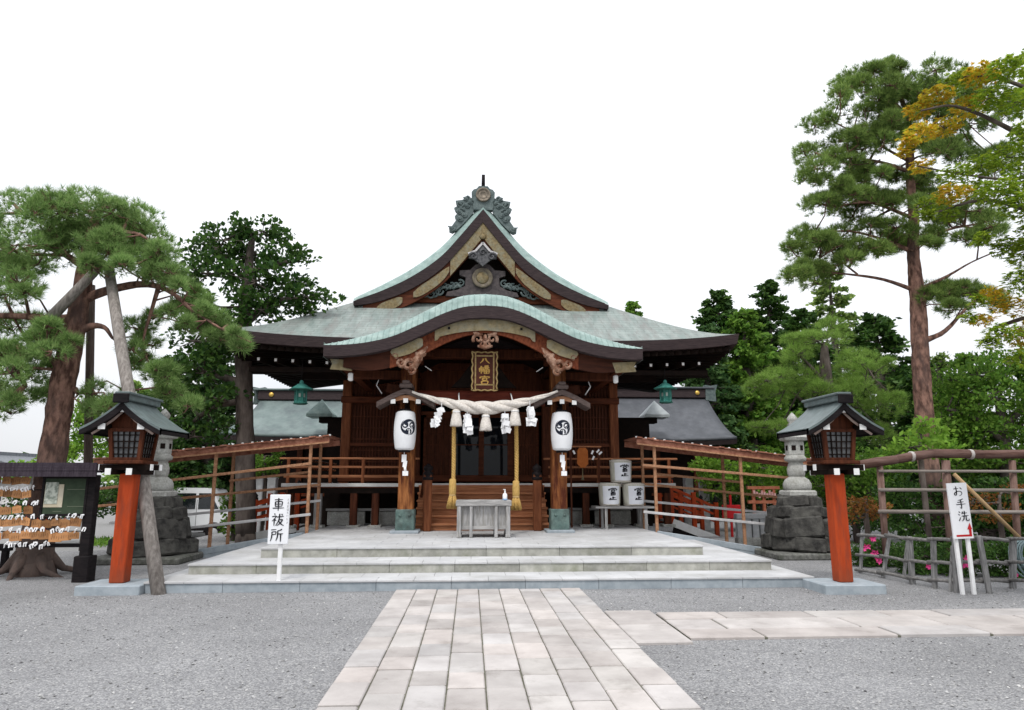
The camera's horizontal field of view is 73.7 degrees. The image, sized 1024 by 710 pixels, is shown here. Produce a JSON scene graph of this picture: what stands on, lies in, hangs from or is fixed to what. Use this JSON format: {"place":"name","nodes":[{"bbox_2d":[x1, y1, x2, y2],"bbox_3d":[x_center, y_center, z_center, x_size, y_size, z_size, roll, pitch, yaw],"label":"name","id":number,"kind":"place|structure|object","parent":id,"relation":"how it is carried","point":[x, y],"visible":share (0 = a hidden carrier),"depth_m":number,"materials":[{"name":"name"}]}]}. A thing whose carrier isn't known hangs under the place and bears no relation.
{"place":"outdoors","nodes":[
{"label":"outdoors","id":0,"kind":"place"},
{"bbox_2d":[0,452,36,517],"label":"house","id":1,"kind":"structure","parent":0,"point":[6,457],"depth_m":42.03,"materials":[{"name":"paint"}]},
{"bbox_2d":[0,512,204,550],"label":"road","id":2,"kind":"structure","parent":0,"point":[104,527],"depth_m":29.04,"materials":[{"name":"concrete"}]},
{"bbox_2d":[173,487,235,535],"bbox_3d":[-11.839,5.842,25.193,3.470,1.880,1.520,1,-10,-3],"label":"white van","id":3,"kind":"object","parent":2,"relation":"on","point":[195,505],"visible":0.21,"depth_m":24.56,"materials":[{"name":"paint"}]},
{"bbox_2d":[94,536,112,548],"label":"grass","id":4,"kind":"structure","parent":0,"point":[101,542],"depth_m":17.31,"materials":[{"name":"green plant"}]},
{"bbox_2d":[200,530,314,548],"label":"ramp path","id":5,"kind":"structure","parent":0,"point":[263,538],"depth_m":16.00,"materials":[{"name":"concrete"}]},
{"bbox_2d":[93,434,340,547],"bbox_3d":[-6.838,3.179,15.447,5.521,2.695,1.382,1,-10,-3],"label":"railing frame","id":6,"kind":"object","parent":5,"relation":"on","point":[320,442],"visible":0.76,"depth_m":15.15,"materials":[{"name":"brown wood"}]},
{"bbox_2d":[219,387,342,526],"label":"side hall","id":7,"kind":"structure","parent":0,"point":[278,414],"depth_m":25.69,"materials":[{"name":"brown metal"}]},
{"bbox_2d":[316,588,701,709],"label":"path","id":8,"kind":"structure","parent":0,"point":[545,690],"depth_m":6.07,"materials":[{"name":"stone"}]},
{"bbox_2d":[0,485,1023,709],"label":"ground","id":9,"kind":"structure","parent":0,"point":[874,678],"depth_m":6.55,"materials":[{"name":"gravel"}]},
{"bbox_2d":[0,548,12,572],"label":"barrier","id":10,"kind":"object","parent":9,"relation":"on","point":[5,553],"visible":0.67,"depth_m":12.08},
{"bbox_2d":[1,456,79,479],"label":"garden tree","id":11,"kind":"object","parent":9,"relation":"on","point":[34,461],"visible":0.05,"depth_m":37.53,"materials":[{"name":"green plant"}]},
{"bbox_2d":[0,462,114,582],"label":"ema rack","id":12,"kind":"object","parent":9,"relation":"on","point":[68,488],"visible":0.88,"depth_m":11.13,"materials":[{"name":"black wood"}]},
{"bbox_2d":[0,506,10,514],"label":"votive plaque","id":13,"kind":"object","parent":12,"relation":"hanging from","point":[5,510],"visible":1,"depth_m":11.06,"materials":[{"name":"brown wood"}]},
{"bbox_2d":[9,531,21,540],"bbox_3d":[-8.002,2.918,11.004,0.172,0.158,0.014,1,-6,-19],"label":"votive plaque","id":14,"kind":"object","parent":12,"relation":"hanging from","point":[14,536],"visible":1,"depth_m":11.00,"materials":[{"name":"brown wood"}]},
{"bbox_2d":[11,489,23,498],"bbox_3d":[-8.068,2.260,11.165,0.173,0.159,0.014,13,-12,-20],"label":"votive plaque","id":15,"kind":"object","parent":12,"relation":"hanging from","point":[17,493],"visible":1,"depth_m":11.15,"materials":[{"name":"brown wood"}]},
{"bbox_2d":[20,530,31,538],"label":"votive plaque","id":16,"kind":"object","parent":12,"relation":"hanging from","point":[25,534],"visible":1,"depth_m":11.03,"materials":[{"name":"brown wood"}]},
{"bbox_2d":[30,518,41,527],"bbox_3d":[-7.722,2.727,11.090,0.173,0.159,0.015,5,-10,2],"label":"votive plaque","id":17,"kind":"object","parent":12,"relation":"hanging from","point":[36,523],"visible":1,"depth_m":11.08,"materials":[{"name":"brown wood"}]},
{"bbox_2d":[38,529,50,539],"bbox_3d":[-7.562,2.897,11.048,0.184,0.169,0.015,-3,-14,1],"label":"votive plaque","id":18,"kind":"object","parent":12,"relation":"hanging from","point":[44,534],"visible":1,"depth_m":11.04,"materials":[{"name":"brown wood"}]},
{"bbox_2d":[48,532,60,541],"bbox_3d":[-7.388,2.939,11.053,0.185,0.170,0.015,6,-18,-18],"label":"votive plaque","id":19,"kind":"object","parent":12,"relation":"hanging from","point":[53,537],"visible":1,"depth_m":11.04,"materials":[{"name":"brown wood"}]},
{"bbox_2d":[58,518,69,527],"bbox_3d":[-7.285,2.731,11.112,0.182,0.167,0.015,2,-4,1],"label":"votive plaque","id":20,"kind":"object","parent":12,"relation":"hanging from","point":[65,523],"visible":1,"depth_m":11.11,"materials":[{"name":"brown wood"}]},
{"bbox_2d":[59,532,70,540],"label":"votive plaque","id":21,"kind":"object","parent":12,"relation":"hanging from","point":[63,536],"visible":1,"depth_m":11.04,"materials":[{"name":"brown wood"}]},
{"bbox_2d":[70,516,81,526],"bbox_3d":[-7.118,2.710,11.135,0.178,0.164,0.015,8,-10,-7],"label":"votive plaque","id":22,"kind":"object","parent":12,"relation":"hanging from","point":[76,521],"visible":1,"depth_m":11.13,"materials":[{"name":"brown wood"}]},
{"bbox_2d":[82,285,94,522],"bbox_3d":[-8.485,1.358,13.695,0.669,5.711,0.170,1,-10,-3],"label":"dark pole","id":23,"kind":"object","parent":9,"relation":"on","point":[88,439],"visible":0.28,"depth_m":13.84,"materials":[{"name":"wood"}]},
{"bbox_2d":[66,395,116,550],"bbox_3d":[-11.148,3.255,17.958,2.093,4.713,1.599,-5,-12,25],"label":"shrub","id":24,"kind":"object","parent":9,"relation":"on","point":[75,448],"visible":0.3,"depth_m":17.95,"materials":[{"name":"green plant"}]},
{"bbox_2d":[1,473,186,519],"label":"hedge","id":25,"kind":"object","parent":9,"relation":"on","point":[110,495],"visible":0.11,"depth_m":22.85,"materials":[{"name":"green plant"}]},
{"bbox_2d":[101,379,148,497],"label":"conifer tree","id":26,"kind":"object","parent":9,"relation":"on","point":[107,478],"visible":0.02,"depth_m":34.13,"materials":[{"name":"green plant"}]},
{"bbox_2d":[0,181,257,580],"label":"pine tree","id":27,"kind":"object","parent":9,"relation":"on","point":[118,239],"visible":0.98,"depth_m":12.29,"materials":[{"name":"green plant"}]},
{"bbox_2d":[74,391,188,595],"bbox_3d":[-5.784,2.070,10.350,1.150,2.922,1.180,1,-10,-3],"label":"lantern post","id":28,"kind":"object","parent":9,"relation":"on","point":[132,426],"visible":1,"depth_m":10.16,"materials":[{"name":"red wood"}]},
{"bbox_2d":[104,263,165,594],"bbox_3d":[-6.202,0.952,11.126,3.071,5.650,0.204,-8,-13,36],"label":"prop pole","id":29,"kind":"object","parent":9,"relation":"on","point":[152,548],"visible":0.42,"depth_m":10.47,"materials":[{"name":"wood"}]},
{"bbox_2d":[96,409,203,564],"bbox_3d":[-7.400,2.683,14.296,1.780,3.130,1.734,1,-10,-3],"label":"stone lantern","id":30,"kind":"object","parent":9,"relation":"on","point":[178,544],"visible":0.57,"depth_m":13.88,"materials":[{"name":"stone"}]},
{"bbox_2d":[112,354,216,507],"bbox_3d":[-13.183,3.247,26.073,3.953,6.672,3.366,-9,-13,39],"label":"conifer tree","id":31,"kind":"object","parent":9,"relation":"on","point":[180,466],"visible":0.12,"depth_m":25.60,"materials":[{"name":"green plant"}]},
{"bbox_2d":[171,342,258,501],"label":"conifer tree","id":32,"kind":"object","parent":9,"relation":"on","point":[224,464],"visible":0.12,"depth_m":26.79,"materials":[{"name":"green plant"}]},
{"bbox_2d":[217,494,235,540],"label":"shrub","id":33,"kind":"object","parent":9,"relation":"on","point":[232,527],"visible":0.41,"depth_m":18.53,"materials":[{"name":"green plant"}]},
{"bbox_2d":[149,210,348,542],"bbox_3d":[-6.904,0.491,17.870,4.976,9.118,2.651,1,-10,-3],"label":"broadleaf tree","id":34,"kind":"object","parent":9,"relation":"on","point":[249,293],"visible":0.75,"depth_m":17.93,"materials":[{"name":"green plant"}]},
{"bbox_2d":[198,532,302,557],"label":"kerb","id":35,"kind":"structure","parent":9,"relation":"on","point":[208,552],"depth_m":14.52,"materials":[{"name":"concrete"}]},
{"bbox_2d":[256,479,263,531],"bbox_3d":[-8.038,4.769,21.651,0.290,1.675,0.290,1,-10,-3],"label":"stone post","id":36,"kind":"object","parent":9,"relation":"on","point":[259,483],"visible":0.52,"depth_m":21.59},
{"bbox_2d":[255,451,284,530],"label":"shrub","id":37,"kind":"object","parent":9,"relation":"on","point":[266,461],"visible":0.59,"depth_m":21.81,"materials":[{"name":"green plant"}]},
{"bbox_2d":[264,478,278,530],"bbox_3d":[-7.640,4.760,21.677,0.290,1.702,0.290,1,-10,-3],"label":"stone post","id":38,"kind":"object","parent":9,"relation":"on","point":[272,482],"visible":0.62,"depth_m":21.66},
{"bbox_2d":[256,480,311,538],"bbox_3d":[-6.947,4.610,20.056,1.731,1.867,1.461,1,-10,-3],"label":"vermilion stair","id":39,"kind":"object","parent":9,"relation":"on","point":[264,534],"visible":0.24,"depth_m":19.43,"materials":[{"name":"paint"}]},
{"bbox_2d":[144,522,813,592],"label":"stone terrace","id":40,"kind":"structure","parent":9,"relation":"on","point":[336,558],"depth_m":11.07,"materials":[{"name":"stone"}]},
{"bbox_2d":[267,495,290,580],"bbox_3d":[-3.466,2.758,10.125,0.295,1.348,0.093,1,-10,-3],"label":"vehicle sign","id":41,"kind":"object","parent":40,"relation":"on","point":[278,525],"visible":1,"depth_m":10.13,"materials":[{"name":"white paint"}]},
{"bbox_2d":[223,175,738,533],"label":"shrine hall","id":42,"kind":"structure","parent":40,"relation":"on","point":[481,279],"depth_m":17.82,"materials":[{"name":"wood"}]},
{"bbox_2d":[289,359,313,404],"bbox_3d":[-5.263,0.662,17.077,0.620,1.148,0.537,1,-10,-3],"label":"bronze lantern","id":43,"kind":"object","parent":42,"relation":"hanging from","point":[301,389],"visible":1,"depth_m":16.93,"materials":[{"name":"metal"}]},
{"bbox_2d":[394,404,415,475],"bbox_3d":[-2.334,1.806,14.864,0.485,1.620,0.488,1,-10,-3],"label":"paper lantern","id":44,"kind":"object","parent":42,"relation":"hanging from","point":[404,430],"visible":1,"depth_m":14.71,"materials":[{"name":"paper"}]},
{"bbox_2d":[422,415,451,475],"bbox_3d":[-1.999,2.457,18.392,0.780,1.700,0.052,1,-10,-3],"label":"door","id":45,"kind":"structure","parent":42,"relation":"in","point":[437,442],"depth_m":18.38,"materials":[{"name":"wood"}]},
{"bbox_2d":[455,415,481,475],"bbox_3d":[-1.220,2.465,18.439,0.780,1.700,0.050,1,-10,-3],"label":"door","id":46,"kind":"structure","parent":42,"relation":"in","point":[468,447],"depth_m":18.42,"materials":[{"name":"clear glass"}]},
{"bbox_2d":[471,351,497,390],"bbox_3d":[-0.604,0.360,15.017,0.593,0.889,0.075,1,-10,-3],"label":"name plaque","id":47,"kind":"object","parent":42,"relation":"hanging from","point":[484,375],"visible":1,"depth_m":14.99,"materials":[{"name":"paint"}]},
{"bbox_2d":[412,390,557,434],"bbox_3d":[-0.593,1.279,15.004,3.171,1.019,0.874,1,-10,-3],"label":"sacred rope","id":48,"kind":"object","parent":42,"relation":"hanging from","point":[485,409],"visible":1,"depth_m":14.64,"materials":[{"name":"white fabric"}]},
{"bbox_2d":[446,410,456,508],"bbox_3d":[-1.280,2.248,14.790,0.257,2.124,0.255,1,-10,-3],"label":"bell rope","id":49,"kind":"object","parent":48,"relation":"hanging from","point":[451,502],"visible":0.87,"depth_m":14.65,"materials":[{"name":"fabric"}]},
{"bbox_2d":[510,426,521,510],"bbox_3d":[0.086,2.283,14.866,0.251,2.163,0.249,1,-10,-3],"label":"bell rope","id":50,"kind":"object","parent":48,"relation":"hanging from","point":[516,504],"visible":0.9,"depth_m":14.75,"materials":[{"name":"fabric"}]},
{"bbox_2d":[481,415,509,475],"bbox_3d":[-0.442,2.474,18.485,0.780,1.700,0.050,1,-10,-3],"label":"door","id":51,"kind":"structure","parent":42,"relation":"in","point":[495,445],"depth_m":18.46,"materials":[{"name":"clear glass"}]},
{"bbox_2d":[510,416,538,475],"bbox_3d":[0.337,2.482,18.530,0.780,1.700,0.052,1,-10,-3],"label":"door","id":52,"kind":"structure","parent":42,"relation":"in","point":[528,436],"depth_m":18.51,"materials":[{"name":"wood"}]},
{"bbox_2d":[551,405,572,475],"bbox_3d":[1.100,1.843,15.068,0.485,1.620,0.488,1,-10,-3],"label":"paper lantern","id":53,"kind":"object","parent":42,"relation":"hanging from","point":[561,431],"visible":0.99,"depth_m":14.91,"materials":[{"name":"paper"}]},
{"bbox_2d":[654,368,676,403],"bbox_3d":[3.955,0.718,17.632,0.620,1.057,0.537,1,-10,-3],"label":"bronze lantern","id":54,"kind":"object","parent":42,"relation":"hanging from","point":[664,388],"visible":1,"depth_m":17.48,"materials":[{"name":"metal"}]},
{"bbox_2d":[456,499,511,537],"bbox_3d":[-0.588,3.340,13.977,1.117,0.728,0.730,1,-10,-3],"label":"offertory box","id":55,"kind":"object","parent":40,"relation":"on","point":[484,514],"visible":1,"depth_m":13.70,"materials":[{"name":"wood"}]},
{"bbox_2d":[570,446,601,527],"bbox_3d":[1.839,3.237,16.829,0.822,1.978,0.090,1,-10,-3],"label":"hanging rack","id":56,"kind":"object","parent":40,"relation":"on","point":[582,458],"visible":0.92,"depth_m":16.89,"materials":[{"name":"orange paint"}]},
{"bbox_2d":[591,505,654,529],"bbox_3d":[2.647,3.880,16.306,1.420,0.535,0.620,1,-10,-3],"label":"barrel stand","id":57,"kind":"object","parent":40,"relation":"on","point":[605,508],"visible":0.9,"depth_m":16.07,"materials":[{"name":"wood"}]},
{"bbox_2d":[598,483,620,505],"bbox_3d":[2.337,3.334,16.337,0.544,0.545,0.544,1,-10,-3],"label":"sake barrel","id":58,"kind":"object","parent":57,"relation":"on","point":[609,494],"visible":1,"depth_m":16.12,"materials":[{"name":"wicker"}]},
{"bbox_2d":[609,459,631,482],"bbox_3d":[2.621,2.798,16.453,0.544,0.545,0.544,1,-10,-3],"label":"sake barrel","id":59,"kind":"object","parent":58,"relation":"on","point":[620,470],"visible":1,"depth_m":16.24,"materials":[{"name":"wicker"}]},
{"bbox_2d":[622,483,644,505],"bbox_3d":[2.915,3.340,16.371,0.544,0.545,0.544,1,-10,-3],"label":"sake barrel","id":60,"kind":"object","parent":57,"relation":"on","point":[633,494],"visible":1,"depth_m":16.16,"materials":[{"name":"wicker"}]},
{"bbox_2d":[624,301,643,316],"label":"conifer tree","id":61,"kind":"object","parent":9,"relation":"on","point":[632,306],"visible":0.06,"depth_m":49.80,"materials":[{"name":"green plant"}]},
{"bbox_2d":[604,610,692,644],"bbox_3d":[1.466,3.041,7.578,0.572,0.098,1.662,1,-10,-3],"label":"paving stone","id":62,"kind":"object","parent":9,"relation":"on","point":[643,627],"visible":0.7,"depth_m":7.38,"materials":[{"name":"stone"}]},
{"bbox_2d":[657,478,719,536],"bbox_3d":[5.334,4.719,20.789,1.484,2.045,1.461,1,-10,-3],"label":"vermilion stair","id":63,"kind":"object","parent":9,"relation":"on","point":[682,527],"visible":0.69,"depth_m":20.15,"materials":[{"name":"paint"}]},
{"bbox_2d":[683,478,693,525],"bbox_3d":[5.828,4.892,22.478,0.290,1.733,0.290,1,-10,-3],"label":"stone post","id":64,"kind":"object","parent":9,"relation":"on","point":[687,482],"visible":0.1,"depth_m":22.44,"materials":[{"name":"stone"}]},
{"bbox_2d":[698,476,710,530],"bbox_3d":[6.347,4.884,22.511,0.290,1.761,0.290,1,-10,-3],"label":"stone post","id":65,"kind":"object","parent":9,"relation":"on","point":[707,514],"visible":0.22,"depth_m":22.35,"materials":[{"name":"stone"}]},
{"bbox_2d":[657,531,761,553],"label":"kerb","id":66,"kind":"structure","parent":9,"relation":"on","point":[747,549],"depth_m":15.15,"materials":[{"name":"concrete"}]},
{"bbox_2d":[679,322,770,517],"bbox_3d":[8.933,2.927,30.586,4.879,8.938,4.680,-7,-12,32],"label":"conifer tree","id":67,"kind":"object","parent":9,"relation":"on","point":[718,377],"visible":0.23,"depth_m":30.25,"materials":[{"name":"green plant"}]},
{"bbox_2d":[722,495,740,536],"bbox_3d":[6.400,4.690,19.917,0.550,1.200,0.080,1,-10,-3],"label":"red banner board","id":68,"kind":"object","parent":9,"relation":"on","point":[730,514],"visible":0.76,"depth_m":19.90,"materials":[{"name":"paint"}]},
{"bbox_2d":[682,288,782,506],"bbox_3d":[10.506,2.181,33.618,6.362,11.506,5.754,1,-10,-3],"label":"conifer tree","id":69,"kind":"object","parent":9,"relation":"on","point":[709,312],"visible":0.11,"depth_m":34.39,"materials":[{"name":"green plant"}]},
{"bbox_2d":[687,449,786,512],"bbox_3d":[7.552,4.439,21.884,3.857,2.808,2.231,1,-10,-3],"label":"shrub","id":70,"kind":"object","parent":9,"relation":"on","point":[746,468],"visible":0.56,"depth_m":21.76,"materials":[{"name":"green plant"}]},
{"bbox_2d":[696,470,787,518],"bbox_3d":[8.345,4.876,23.085,4.402,2.384,2.243,1,-10,-3],"label":"shrub","id":71,"kind":"object","parent":9,"relation":"on","point":[735,500],"visible":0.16,"depth_m":22.68,"materials":[{"name":"green plant"}]},
{"bbox_2d":[734,513,766,545],"bbox_3d":[6.354,4.419,17.303,1.391,0.785,0.265,1,-10,-3],"label":"stone fence","id":72,"kind":"object","parent":9,"relation":"on","point":[754,532],"visible":0.41,"depth_m":17.21,"materials":[{"name":"stone"}]},
{"bbox_2d":[713,307,806,510],"bbox_3d":[10.941,2.587,31.840,5.429,10.062,5.778,1,-10,-3],"label":"conifer tree","id":73,"kind":"object","parent":9,"relation":"on","point":[750,361],"visible":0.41,"depth_m":31.41,"materials":[{"name":"green plant"}]},
{"bbox_2d":[746,486,779,510],"bbox_3d":[7.580,4.668,20.465,0.979,1.444,0.145,1,-10,-3],"label":"charm rack","id":74,"kind":"object","parent":9,"relation":"on","point":[763,501],"visible":0.67,"depth_m":20.50,"materials":[{"name":"wood"}]},
{"bbox_2d":[748,279,812,448],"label":"conifer tree","id":75,"kind":"object","parent":9,"relation":"on","point":[769,302],"visible":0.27,"depth_m":37.50,"materials":[{"name":"green plant"}]},
{"bbox_2d":[754,412,852,560],"bbox_3d":[6.301,2.830,15.094,1.780,3.130,1.700,1,-10,-3],"label":"stone lantern","id":76,"kind":"object","parent":9,"relation":"on","point":[796,523],"visible":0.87,"depth_m":14.52,"materials":[{"name":"stone"}]},
{"bbox_2d":[771,307,867,494],"bbox_3d":[15.307,2.785,34.925,6.271,10.792,5.835,1,-10,-3],"label":"conifer tree","id":77,"kind":"object","parent":9,"relation":"on","point":[801,318],"visible":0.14,"depth_m":35.27,"materials":[{"name":"green plant"}]},
{"bbox_2d":[737,313,909,505],"bbox_3d":[10.329,2.107,21.964,6.048,7.445,2.857,3,-11,-17],"label":"pine tree","id":78,"kind":"object","parent":9,"relation":"on","point":[820,382],"visible":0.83,"depth_m":22.11,"materials":[{"name":"green plant"}]},
{"bbox_2d":[776,392,886,594],"bbox_3d":[4.913,2.086,10.435,1.150,2.922,1.180,1,-10,-3],"label":"lantern post","id":79,"kind":"object","parent":9,"relation":"on","point":[832,426],"visible":1,"depth_m":10.25,"materials":[{"name":"orange wood"}]},
{"bbox_2d":[805,271,877,458],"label":"conifer tree","id":80,"kind":"object","parent":9,"relation":"on","point":[839,300],"visible":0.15,"depth_m":39.92,"materials":[{"name":"green plant"}]},
{"bbox_2d":[804,442,917,543],"bbox_3d":[9.053,3.708,18.080,3.824,2.865,2.301,1,-10,-3],"label":"shrub","id":81,"kind":"object","parent":9,"relation":"on","point":[854,487],"visible":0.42,"depth_m":17.86,"materials":[{"name":"green plant"}]},
{"bbox_2d":[817,489,917,537],"bbox_3d":[9.404,4.369,18.326,3.513,1.654,2.464,1,-10,-3],"label":"shrub","id":82,"kind":"object","parent":9,"relation":"on","point":[874,525],"visible":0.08,"depth_m":17.75,"materials":[{"name":"green plant"}]},
{"bbox_2d":[846,495,892,541],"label":"shrub","id":83,"kind":"object","parent":9,"relation":"on","point":[867,511],"visible":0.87,"depth_m":13.62,"materials":[{"name":"plant"}]},
{"bbox_2d":[850,537,900,566],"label":"azalea bush","id":84,"kind":"object","parent":9,"relation":"on","point":[870,547],"visible":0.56,"depth_m":12.94,"materials":[{"name":"green plant"}]},
{"bbox_2d":[841,312,912,520],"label":"conifer tree","id":85,"kind":"object","parent":9,"relation":"on","point":[872,327],"visible":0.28,"depth_m":27.98,"materials":[{"name":"green plant"}]},
{"bbox_2d":[773,51,1021,552],"bbox_3d":[9.855,-1.827,16.715,7.515,13.268,2.929,1,-10,-3],"label":"pine tree","id":86,"kind":"object","parent":9,"relation":"on","point":[879,132],"visible":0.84,"depth_m":16.73,"materials":[{"name":"green plant"}]},
{"bbox_2d":[888,533,949,574],"bbox_3d":[7.290,3.566,12.183,1.339,0.734,1.042,1,-10,-3],"label":"azalea bush","id":87,"kind":"object","parent":9,"relation":"on","point":[922,552],"visible":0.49,"depth_m":12.10,"materials":[{"name":"green plant"}]},
{"bbox_2d":[879,415,967,536],"bbox_3d":[8.885,2.896,14.652,1.998,3.219,1.468,4,-11,-19],"label":"shrub","id":88,"kind":"object","parent":9,"relation":"on","point":[934,439],"visible":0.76,"depth_m":14.70,"materials":[{"name":"green plant"}]},
{"bbox_2d":[885,360,974,495],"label":"conifer tree","id":89,"kind":"object","parent":9,"relation":"on","point":[907,384],"visible":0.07,"depth_m":25.07,"materials":[{"name":"green plant"}]},
{"bbox_2d":[854,449,1023,567],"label":"log railing","id":90,"kind":"object","parent":9,"relation":"on","point":[879,463],"visible":0.88,"depth_m":12.83,"materials":[{"name":"brown wood"}]},
{"bbox_2d":[854,533,1023,593],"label":"rustic fence","id":91,"kind":"object","parent":9,"relation":"on","point":[1012,580],"visible":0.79,"depth_m":10.37,"materials":[{"name":"wood"}]},
{"bbox_2d":[1008,540,1023,576],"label":"garden hose","id":92,"kind":"object","parent":91,"relation":"attached to","point":[1020,545],"visible":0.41,"depth_m":10.70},
{"bbox_2d":[910,351,972,509],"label":"conifer tree","id":93,"kind":"object","parent":9,"relation":"on","point":[940,357],"visible":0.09,"depth_m":19.88,"materials":[{"name":"green plant"}]},
{"bbox_2d":[868,473,1023,548],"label":"thicket tree","id":94,"kind":"object","parent":9,"relation":"on","point":[914,526],"visible":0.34,"depth_m":15.16,"materials":[{"name":"green plant"}]},
{"bbox_2d":[894,48,1023,369],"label":"maple tree","id":95,"kind":"object","parent":9,"relation":"on","point":[970,104],"visible":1,"depth_m":9.10,"materials":[{"name":"green plant"}]},
{"bbox_2d":[946,483,976,594],"bbox_3d":[6.529,2.653,9.905,0.313,1.576,0.076,1,-10,-3],"label":"washing sign","id":96,"kind":"object","parent":9,"relation":"on","point":[959,511],"visible":1,"depth_m":9.91,"materials":[{"name":"white paint"}]},
{"bbox_2d":[906,343,1023,536],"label":"broadleaf tree","id":97,"kind":"object","parent":9,"relation":"on","point":[999,430],"visible":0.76,"depth_m":17.57,"materials":[{"name":"green plant"}]},
{"bbox_2d":[937,540,1007,577],"bbox_3d":[7.861,3.536,11.567,1.227,0.841,0.966,1,-10,-3],"label":"azalea bush","id":98,"kind":"object","parent":9,"relation":"on","point":[975,555],"visible":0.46,"depth_m":11.56,"materials":[{"name":"green plant"}]},
{"bbox_2d":[940,351,1023,536],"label":"conifer tree","id":99,"kind":"object","parent":9,"relation":"on","point":[961,358],"visible":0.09,"depth_m":18.85,"materials":[{"name":"green plant"}]},
{"bbox_2d":[967,482,1023,559],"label":"shrub","id":100,"kind":"object","parent":9,"relation":"on","point":[1001,530],"visible":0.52,"depth_m":13.62,"materials":[{"name":"brown plant"}]},
{"bbox_2d":[979,540,1023,578],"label":"azalea bush","id":101,"kind":"object","parent":9,"relation":"on","point":[1003,549],"visible":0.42,"depth_m":11.59,"materials":[{"name":"green plant"}]},
{"bbox_2d":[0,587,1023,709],"bbox_3d":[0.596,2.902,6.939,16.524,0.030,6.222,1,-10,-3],"label":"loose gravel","id":102,"kind":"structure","parent":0,"point":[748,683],"depth_m":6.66,"materials":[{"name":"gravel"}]},
{"bbox_2d":[0,0,1023,483],"label":"sky","id":103,"kind":"structure","parent":0,"point":[638,150],"materials":[{"name":"white"}]},
{"bbox_2d":[548,385,736,525],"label":"side hall","id":104,"kind":"structure","parent":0,"point":[688,415],"depth_m":26.54,"materials":[{"name":"grey metal"}]},
{"bbox_2d":[656,608,1023,639],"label":"side path","id":105,"kind":"structure","parent":0,"point":[862,624],"depth_m":7.61,"materials":[{"name":"stone"}]},
{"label":"ramp path","id":106,"kind":"structure","parent":0,"visible":0},
{"bbox_2d":[624,436,810,544],"bbox_3d":[4.962,3.341,16.140,4.354,2.734,1.382,1,-10,-3],"label":"railing frame","id":107,"kind":"object","parent":106,"relation":"on","point":[654,445],"visible":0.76,"depth_m":15.71,"materials":[{"name":"brown wood"}]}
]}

